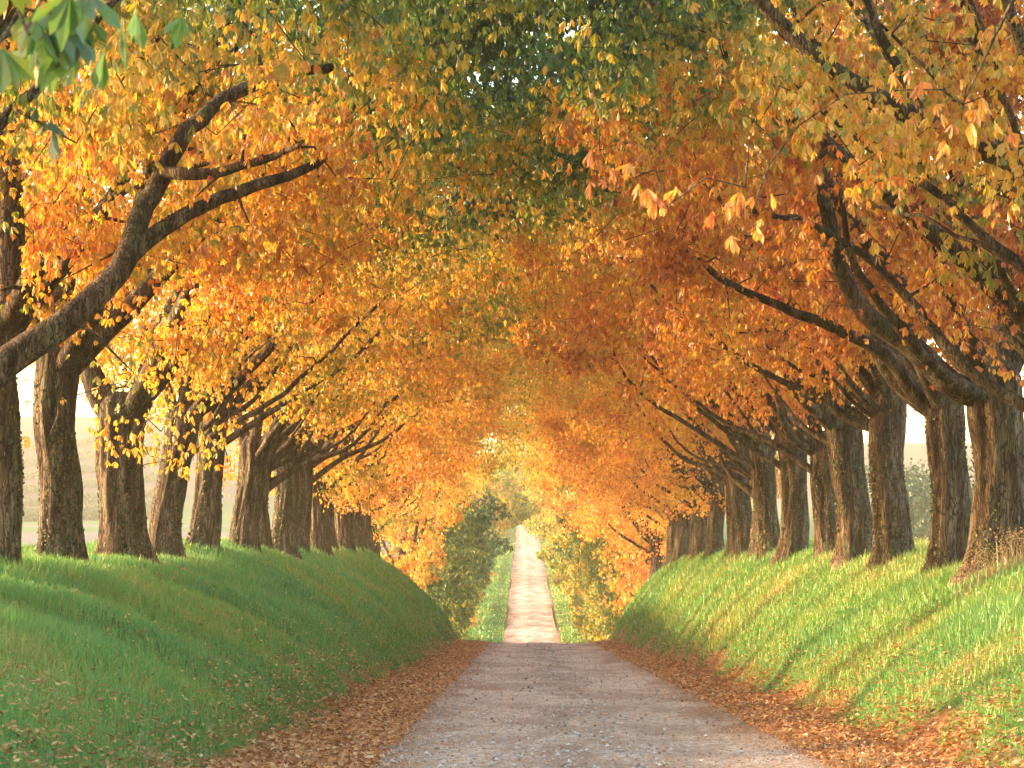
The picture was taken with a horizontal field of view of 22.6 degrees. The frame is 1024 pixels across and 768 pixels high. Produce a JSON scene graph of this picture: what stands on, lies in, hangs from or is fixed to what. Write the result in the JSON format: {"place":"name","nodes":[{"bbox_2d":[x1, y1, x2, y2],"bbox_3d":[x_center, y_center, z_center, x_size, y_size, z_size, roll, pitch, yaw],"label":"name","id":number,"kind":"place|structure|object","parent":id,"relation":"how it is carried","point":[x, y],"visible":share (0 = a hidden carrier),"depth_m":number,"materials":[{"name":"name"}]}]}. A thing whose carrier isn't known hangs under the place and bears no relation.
{"place":"outdoors","nodes":[
{"label":"outdoors","id":0,"kind":"place"},
{"bbox_2d":[0,417,1023,767],"bbox_3d":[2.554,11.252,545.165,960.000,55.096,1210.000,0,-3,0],"label":"ground","id":1,"kind":"structure","parent":0,"point":[916,453],"depth_m":38.70,"materials":[{"name":"green plant"}]},
{"bbox_2d":[22,509,149,521],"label":"vine row","id":2,"kind":"object","parent":1,"relation":"on","point":[90,515],"visible":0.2,"depth_m":589.91,"materials":[{"name":"beige plant"}]},
{"bbox_2d":[23,499,151,514],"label":"vine row","id":3,"kind":"object","parent":1,"relation":"on","point":[95,507],"visible":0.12,"depth_m":641.32,"materials":[{"name":"beige plant"}]},
{"bbox_2d":[23,488,154,506],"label":"vine row","id":4,"kind":"object","parent":1,"relation":"on","point":[89,497],"visible":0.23,"depth_m":690.04,"materials":[{"name":"beige plant"}]},
{"bbox_2d":[23,472,157,493],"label":"vine row","id":5,"kind":"object","parent":1,"relation":"on","point":[93,482],"visible":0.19,"depth_m":739.85,"materials":[{"name":"beige plant"}]},
{"bbox_2d":[23,457,160,479],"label":"vine row","id":6,"kind":"object","parent":1,"relation":"on","point":[34,475],"visible":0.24,"depth_m":788.03,"materials":[{"name":"beige plant"}]},
{"bbox_2d":[22,441,162,465],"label":"vine row","id":7,"kind":"object","parent":1,"relation":"on","point":[27,461],"visible":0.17,"depth_m":836.79,"materials":[{"name":"beige plant"}]},
{"bbox_2d":[21,427,166,452],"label":"vine row","id":8,"kind":"object","parent":1,"relation":"on","point":[89,440],"visible":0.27,"depth_m":887.62,"materials":[{"name":"beige plant"}]},
{"bbox_2d":[0,0,189,163],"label":"chestnut tree","id":9,"kind":"object","parent":1,"relation":"on","point":[58,41],"visible":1,"depth_m":7.73,"materials":[{"name":"green plant"}]},
{"bbox_2d":[131,733,173,767],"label":"dry grass clump","id":10,"kind":"object","parent":1,"relation":"on","point":[156,757],"visible":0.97,"depth_m":17.41,"materials":[{"name":"brown plant"}]},
{"bbox_2d":[0,0,459,195],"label":"chestnut tree","id":11,"kind":"object","parent":1,"relation":"on","point":[120,103],"visible":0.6,"depth_m":20.05,"materials":[{"name":"orange plant"}]},
{"bbox_2d":[290,705,325,734],"bbox_3d":[-1.943,3.213,24.372,0.294,0.320,0.227,3,-4,-41],"label":"dry grass clump","id":12,"kind":"object","parent":1,"relation":"on","point":[301,728],"visible":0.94,"depth_m":24.36,"materials":[{"name":"brown plant"}]},
{"bbox_2d":[0,0,618,567],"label":"chestnut tree","id":13,"kind":"object","parent":1,"relation":"on","point":[26,290],"visible":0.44,"depth_m":28.50,"materials":[{"name":"orange plant"}]},
{"bbox_2d":[276,739,343,765],"bbox_3d":[-1.534,2.854,19.367,0.460,0.324,0.342,-1,-3,20],"label":"dry grass clump","id":14,"kind":"object","parent":1,"relation":"on","point":[312,758],"visible":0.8,"depth_m":19.38,"materials":[{"name":"brown plant"}]},
{"bbox_2d":[27,23,602,551],"bbox_3d":[-3.475,-1.821,48.737,11.826,11.039,8.690,1,-3,-11],"label":"chestnut tree","id":15,"kind":"object","parent":1,"relation":"on","point":[205,527],"visible":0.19,"depth_m":47.89,"materials":[{"name":"orange plant"}]},
{"bbox_2d":[23,12,612,559],"bbox_3d":[-3.357,-1.688,42.477,10.778,9.883,7.768,-1,-3,13],"label":"chestnut tree","id":16,"kind":"object","parent":1,"relation":"on","point":[165,522],"visible":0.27,"depth_m":42.70,"materials":[{"name":"orange plant"}]},
{"bbox_2d":[22,0,625,562],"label":"chestnut tree","id":17,"kind":"object","parent":1,"relation":"on","point":[60,482],"visible":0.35,"depth_m":32.19,"materials":[{"name":"orange plant"}]},
{"bbox_2d":[3,0,653,566],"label":"chestnut tree","id":18,"kind":"object","parent":1,"relation":"on","point":[121,450],"visible":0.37,"depth_m":37.30,"materials":[{"name":"orange plant"}]},
{"bbox_2d":[0,0,682,470],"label":"chestnut tree","id":19,"kind":"object","parent":1,"relation":"on","point":[138,238],"visible":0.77,"depth_m":24.34,"materials":[{"name":"orange plant"}]},
{"bbox_2d":[149,236,562,551],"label":"chestnut tree","id":20,"kind":"object","parent":1,"relation":"on","point":[265,535],"visible":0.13,"depth_m":57.75,"materials":[{"name":"orange plant"}]},
{"bbox_2d":[147,175,573,560],"bbox_3d":[-3.126,-0.905,61.885,11.758,10.819,8.852,-1,-3,11],"label":"chestnut tree","id":21,"kind":"object","parent":1,"relation":"on","point":[284,531],"visible":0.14,"depth_m":61.73,"materials":[{"name":"orange plant"}]},
{"bbox_2d":[126,145,596,553],"bbox_3d":[-3.171,-1.204,53.086,10.815,10.278,8.008,0,-3,8],"label":"chestnut tree","id":22,"kind":"object","parent":1,"relation":"on","point":[256,447],"visible":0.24,"depth_m":53.06,"materials":[{"name":"orange plant"}]},
{"bbox_2d":[199,176,561,551],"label":"chestnut tree","id":23,"kind":"object","parent":1,"relation":"on","point":[307,479],"visible":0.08,"depth_m":66.81,"materials":[{"name":"orange plant"}]},
{"bbox_2d":[222,270,559,557],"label":"chestnut tree","id":24,"kind":"object","parent":1,"relation":"on","point":[323,486],"visible":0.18,"depth_m":71.12,"materials":[{"name":"orange plant"}]},
{"bbox_2d":[237,321,549,552],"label":"chestnut tree","id":25,"kind":"object","parent":1,"relation":"on","point":[344,529],"visible":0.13,"depth_m":81.09,"materials":[{"name":"orange plant"}]},
{"bbox_2d":[244,319,553,550],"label":"chestnut tree","id":26,"kind":"object","parent":1,"relation":"on","point":[415,432],"visible":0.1,"depth_m":76.22,"materials":[{"name":"orange plant"}]},
{"bbox_2d":[269,326,529,548],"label":"chestnut tree","id":27,"kind":"object","parent":1,"relation":"on","point":[473,471],"visible":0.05,"depth_m":92.51,"materials":[{"name":"orange plant"}]},
{"bbox_2d":[263,335,579,551],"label":"chestnut tree","id":28,"kind":"object","parent":1,"relation":"on","point":[357,530],"visible":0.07,"depth_m":86.17,"materials":[{"name":"orange plant"}]},
{"bbox_2d":[380,487,520,632],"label":"chestnut tree","id":29,"kind":"object","parent":1,"relation":"on","point":[467,535],"visible":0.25,"depth_m":130.32,"materials":[{"name":"green plant"}]},
{"bbox_2d":[415,553,502,639],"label":"chestnut tree","id":30,"kind":"object","parent":1,"relation":"on","point":[492,563],"visible":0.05,"depth_m":160.04,"materials":[{"name":"green plant"}]},
{"bbox_2d":[380,404,538,592],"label":"chestnut tree","id":31,"kind":"object","parent":1,"relation":"on","point":[428,549],"visible":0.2,"depth_m":116.83,"materials":[{"name":"orange plant"}]},
{"bbox_2d":[371,392,555,557],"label":"chestnut tree","id":32,"kind":"object","parent":1,"relation":"on","point":[377,527],"visible":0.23,"depth_m":103.16,"materials":[{"name":"orange plant"}]},
{"bbox_2d":[408,500,520,640],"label":"chestnut tree","id":33,"kind":"object","parent":1,"relation":"on","point":[467,610],"visible":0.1,"depth_m":144.01,"materials":[{"name":"green plant"}]},
{"bbox_2d":[363,385,573,552],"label":"chestnut tree","id":34,"kind":"object","parent":1,"relation":"on","point":[367,517],"visible":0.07,"depth_m":96.12,"materials":[{"name":"orange plant"}]},
{"bbox_2d":[443,529,510,632],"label":"chestnut tree","id":35,"kind":"object","parent":1,"relation":"on","point":[501,553],"visible":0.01,"depth_m":171.02,"materials":[{"name":"green plant"}]},
{"bbox_2d":[430,490,525,535],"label":"chestnut tree","id":36,"kind":"object","parent":1,"relation":"on","point":[487,527],"depth_m":229.19,"materials":[{"name":"green plant"}]},
{"bbox_2d":[432,468,536,535],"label":"chestnut tree","id":37,"kind":"object","parent":1,"relation":"on","point":[506,498],"visible":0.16,"depth_m":210.15,"materials":[{"name":"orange plant"}]},
{"bbox_2d":[435,463,536,535],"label":"chestnut tree","id":38,"kind":"object","parent":1,"relation":"on","point":[513,491],"visible":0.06,"depth_m":219.44,"materials":[{"name":"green plant"}]},
{"bbox_2d":[470,529,513,627],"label":"chestnut tree","id":39,"kind":"object","parent":1,"relation":"on","point":[482,598],"visible":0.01,"depth_m":185.73,"materials":[{"name":"green plant"}]},
{"bbox_2d":[479,468,530,533],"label":"chestnut tree","id":40,"kind":"object","parent":1,"relation":"on","point":[510,476],"depth_m":237.35,"materials":[{"name":"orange plant"}]},
{"bbox_2d":[0,536,1023,767],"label":"grass","id":41,"kind":"structure","parent":1,"relation":"on","point":[106,578],"depth_m":30.80,"materials":[{"name":"green plant"}]},
{"bbox_2d":[0,546,1023,767],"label":"fallen leaves","id":42,"kind":"object","parent":1,"relation":"on","point":[779,717],"visible":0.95,"depth_m":24.85,"materials":[{"name":"orange plant"}]},
{"bbox_2d":[500,469,524,494],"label":"chestnut tree","id":43,"kind":"object","parent":1,"relation":"on","point":[514,481],"visible":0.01,"depth_m":282.32,"materials":[{"name":"orange plant"}]},
{"bbox_2d":[500,467,524,485],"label":"chestnut tree","id":44,"kind":"object","parent":1,"relation":"on","point":[518,472],"visible":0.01,"depth_m":426.20,"materials":[{"name":"yellow plant"}]},
{"bbox_2d":[511,478,559,528],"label":"chestnut tree","id":45,"kind":"object","parent":1,"relation":"on","point":[532,497],"visible":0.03,"depth_m":228.77,"materials":[{"name":"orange plant"}]},
{"bbox_2d":[515,482,556,506],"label":"chestnut tree","id":46,"kind":"object","parent":1,"relation":"on","point":[528,493],"visible":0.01,"depth_m":248.76,"materials":[{"name":"yellow plant"}]},
{"bbox_2d":[519,481,573,534],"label":"chestnut tree","id":47,"kind":"object","parent":1,"relation":"on","point":[533,516],"visible":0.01,"depth_m":220.99,"materials":[{"name":"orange plant"}]},
{"bbox_2d":[512,478,585,542],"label":"chestnut tree","id":48,"kind":"object","parent":1,"relation":"on","point":[524,513],"visible":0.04,"depth_m":211.07,"materials":[{"name":"orange plant"}]},
{"bbox_2d":[522,485,580,542],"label":"chestnut tree","id":49,"kind":"object","parent":1,"relation":"on","point":[542,525],"visible":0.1,"depth_m":200.99,"materials":[{"name":"yellow plant"}]},
{"bbox_2d":[545,528,578,615],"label":"chestnut tree","id":50,"kind":"object","parent":1,"relation":"on","point":[557,534],"depth_m":195.46,"materials":[{"name":"plant"}]},
{"bbox_2d":[546,534,581,625],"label":"chestnut tree","id":51,"kind":"object","parent":1,"relation":"on","point":[565,578],"visible":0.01,"depth_m":188.66,"materials":[{"name":"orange plant"}]},
{"bbox_2d":[541,532,587,642],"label":"chestnut tree","id":52,"kind":"object","parent":1,"relation":"on","point":[564,587],"visible":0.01,"depth_m":171.63,"materials":[{"name":"yellow plant"}]},
{"bbox_2d":[535,538,600,642],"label":"chestnut tree","id":53,"kind":"object","parent":1,"relation":"on","point":[578,599],"visible":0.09,"depth_m":157.93,"materials":[{"name":"yellow plant"}]},
{"bbox_2d":[549,543,589,637],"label":"chestnut tree","id":54,"kind":"object","parent":1,"relation":"on","point":[564,582],"depth_m":181.48,"materials":[{"name":"yellow plant"}]},
{"bbox_2d":[497,429,665,613],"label":"chestnut tree","id":55,"kind":"object","parent":1,"relation":"on","point":[632,590],"visible":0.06,"depth_m":125.24,"materials":[{"name":"orange plant"}]},
{"bbox_2d":[496,380,666,591],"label":"chestnut tree","id":56,"kind":"object","parent":1,"relation":"on","point":[630,564],"visible":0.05,"depth_m":118.35,"materials":[{"name":"orange plant"}]},
{"bbox_2d":[547,552,619,642],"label":"chestnut tree","id":57,"kind":"object","parent":1,"relation":"on","point":[592,635],"visible":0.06,"depth_m":151.11,"materials":[{"name":"yellow plant"}]},
{"bbox_2d":[471,409,724,578],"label":"chestnut tree","id":58,"kind":"object","parent":1,"relation":"on","point":[649,536],"visible":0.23,"depth_m":110.59,"materials":[{"name":"orange plant"}]},
{"bbox_2d":[476,397,725,567],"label":"chestnut tree","id":59,"kind":"object","parent":1,"relation":"on","point":[669,524],"visible":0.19,"depth_m":97.21,"materials":[{"name":"orange plant"}]},
{"bbox_2d":[486,385,725,539],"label":"chestnut tree","id":60,"kind":"object","parent":1,"relation":"on","point":[592,495],"visible":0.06,"depth_m":104.49,"materials":[{"name":"orange plant"}]},
{"bbox_2d":[550,525,663,640],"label":"chestnut tree","id":61,"kind":"object","parent":1,"relation":"on","point":[567,547],"visible":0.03,"depth_m":137.38,"materials":[{"name":"yellow plant"}]},
{"bbox_2d":[492,366,725,564],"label":"chestnut tree","id":62,"kind":"object","parent":1,"relation":"on","point":[682,538],"visible":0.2,"depth_m":92.45,"materials":[{"name":"orange plant"}]},
{"bbox_2d":[555,491,664,638],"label":"chestnut tree","id":63,"kind":"object","parent":1,"relation":"on","point":[585,556],"visible":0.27,"depth_m":130.39,"materials":[{"name":"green plant"}]},
{"bbox_2d":[555,528,665,639],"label":"chestnut tree","id":64,"kind":"object","parent":1,"relation":"on","point":[579,572],"visible":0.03,"depth_m":143.80,"materials":[{"name":"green plant"}]},
{"bbox_2d":[466,359,779,563],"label":"chestnut tree","id":65,"kind":"object","parent":1,"relation":"on","point":[699,534],"visible":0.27,"depth_m":82.52,"materials":[{"name":"orange plant"}]},
{"bbox_2d":[465,360,780,557],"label":"chestnut tree","id":66,"kind":"object","parent":1,"relation":"on","point":[543,411],"visible":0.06,"depth_m":87.30,"materials":[{"name":"orange plant"}]},
{"bbox_2d":[475,362,781,558],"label":"chestnut tree","id":67,"kind":"object","parent":1,"relation":"on","point":[712,496],"visible":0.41,"depth_m":77.19,"materials":[{"name":"orange plant"}]},
{"bbox_2d":[469,260,808,560],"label":"chestnut tree","id":68,"kind":"object","parent":1,"relation":"on","point":[740,501],"visible":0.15,"depth_m":67.64,"materials":[{"name":"orange plant"}]},
{"bbox_2d":[424,138,856,561],"bbox_3d":[3.513,-1.072,58.243,11.942,11.147,8.775,-1,-1,-10],"label":"chestnut tree","id":69,"kind":"object","parent":1,"relation":"on","point":[767,530],"visible":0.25,"depth_m":58.43,"materials":[{"name":"orange plant"}]},
{"bbox_2d":[473,346,807,557],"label":"chestnut tree","id":70,"kind":"object","parent":1,"relation":"on","point":[730,529],"visible":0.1,"depth_m":72.52,"materials":[{"name":"orange plant"}]},
{"bbox_2d":[495,254,821,558],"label":"chestnut tree","id":71,"kind":"object","parent":1,"relation":"on","point":[743,451],"visible":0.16,"depth_m":63.47,"materials":[{"name":"orange plant"}]},
{"bbox_2d":[348,0,1023,590],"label":"chestnut tree","id":72,"kind":"object","parent":1,"relation":"on","point":[1006,306],"visible":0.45,"depth_m":27.07,"materials":[{"name":"orange plant"}]},
{"bbox_2d":[434,61,951,567],"bbox_3d":[3.501,-1.535,53.515,12.003,11.006,8.652,3,-4,-16],"label":"chestnut tree","id":73,"kind":"object","parent":1,"relation":"on","point":[794,529],"visible":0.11,"depth_m":53.84,"materials":[{"name":"orange plant"}]},
{"bbox_2d":[386,0,1023,586],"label":"chestnut tree","id":74,"kind":"object","parent":1,"relation":"on","point":[996,430],"visible":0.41,"depth_m":31.64,"materials":[{"name":"orange plant"}]},
{"bbox_2d":[392,12,1023,575],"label":"chestnut tree","id":75,"kind":"object","parent":1,"relation":"on","point":[884,408],"visible":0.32,"depth_m":40.70,"materials":[{"name":"orange plant"}]},
{"bbox_2d":[398,0,1022,574],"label":"chestnut tree","id":76,"kind":"object","parent":1,"relation":"on","point":[944,432],"visible":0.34,"depth_m":35.40,"materials":[{"name":"orange plant"}]},
{"bbox_2d":[474,123,951,558],"bbox_3d":[3.889,-1.021,50.561,9.840,9.583,7.829,-1,-4,6],"label":"chestnut tree","id":77,"kind":"object","parent":1,"relation":"on","point":[792,432],"visible":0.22,"depth_m":49.75,"materials":[{"name":"orange plant"}]},
{"bbox_2d":[403,0,1023,300],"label":"chestnut tree","id":78,"kind":"object","parent":1,"relation":"on","point":[908,133],"visible":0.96,"depth_m":22.67,"materials":[{"name":"orange plant"}]},
{"bbox_2d":[416,4,1010,570],"bbox_3d":[3.518,-1.996,46.083,11.691,11.111,8.657,-1,-4,15],"label":"chestnut tree","id":79,"kind":"object","parent":1,"relation":"on","point":[844,444],"visible":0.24,"depth_m":44.95,"materials":[{"name":"orange plant"}]},
{"bbox_2d":[582,0,1019,253],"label":"chestnut tree","id":80,"kind":"object","parent":1,"relation":"on","point":[650,199],"visible":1,"depth_m":15.76,"materials":[{"name":"orange plant"}]},
{"bbox_2d":[830,734,910,767],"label":"dry grass clump","id":81,"kind":"object","parent":1,"relation":"on","point":[864,758],"visible":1,"depth_m":19.34,"materials":[{"name":"brown plant"}]},
{"bbox_2d":[864,452,974,539],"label":"field tree","id":82,"kind":"object","parent":1,"relation":"on","point":[920,505],"visible":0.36,"depth_m":296.32,"materials":[{"name":"green plant"}]},
{"bbox_2d":[968,447,974,506],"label":"field tree","id":83,"kind":"object","parent":1,"relation":"on","point":[972,471],"visible":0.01,"depth_m":104.01,"materials":[{"name":"green plant"}]},
{"bbox_2d":[938,540,1022,601],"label":"dry grass clump","id":84,"kind":"object","parent":1,"relation":"on","point":[995,567],"visible":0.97,"depth_m":30.14,"materials":[{"name":"beige plant"}]},
{"bbox_2d":[991,527,1023,569],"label":"dry grass clump","id":85,"kind":"object","parent":1,"relation":"on","point":[1013,554],"visible":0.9,"depth_m":30.72,"materials":[{"name":"beige plant"}]},
{"bbox_2d":[17,0,1023,513],"label":"sky","id":86,"kind":"structure","parent":0,"point":[915,429],"materials":[{"name":"white"}]},
{"bbox_2d":[348,522,845,767],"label":"road","id":87,"kind":"structure","parent":0,"point":[530,613],"depth_m":30.52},
{"bbox_2d":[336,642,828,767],"bbox_3d":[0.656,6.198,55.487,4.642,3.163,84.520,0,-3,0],"label":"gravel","id":88,"kind":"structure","parent":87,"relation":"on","point":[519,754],"depth_m":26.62,"materials":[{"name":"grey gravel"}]}
]}

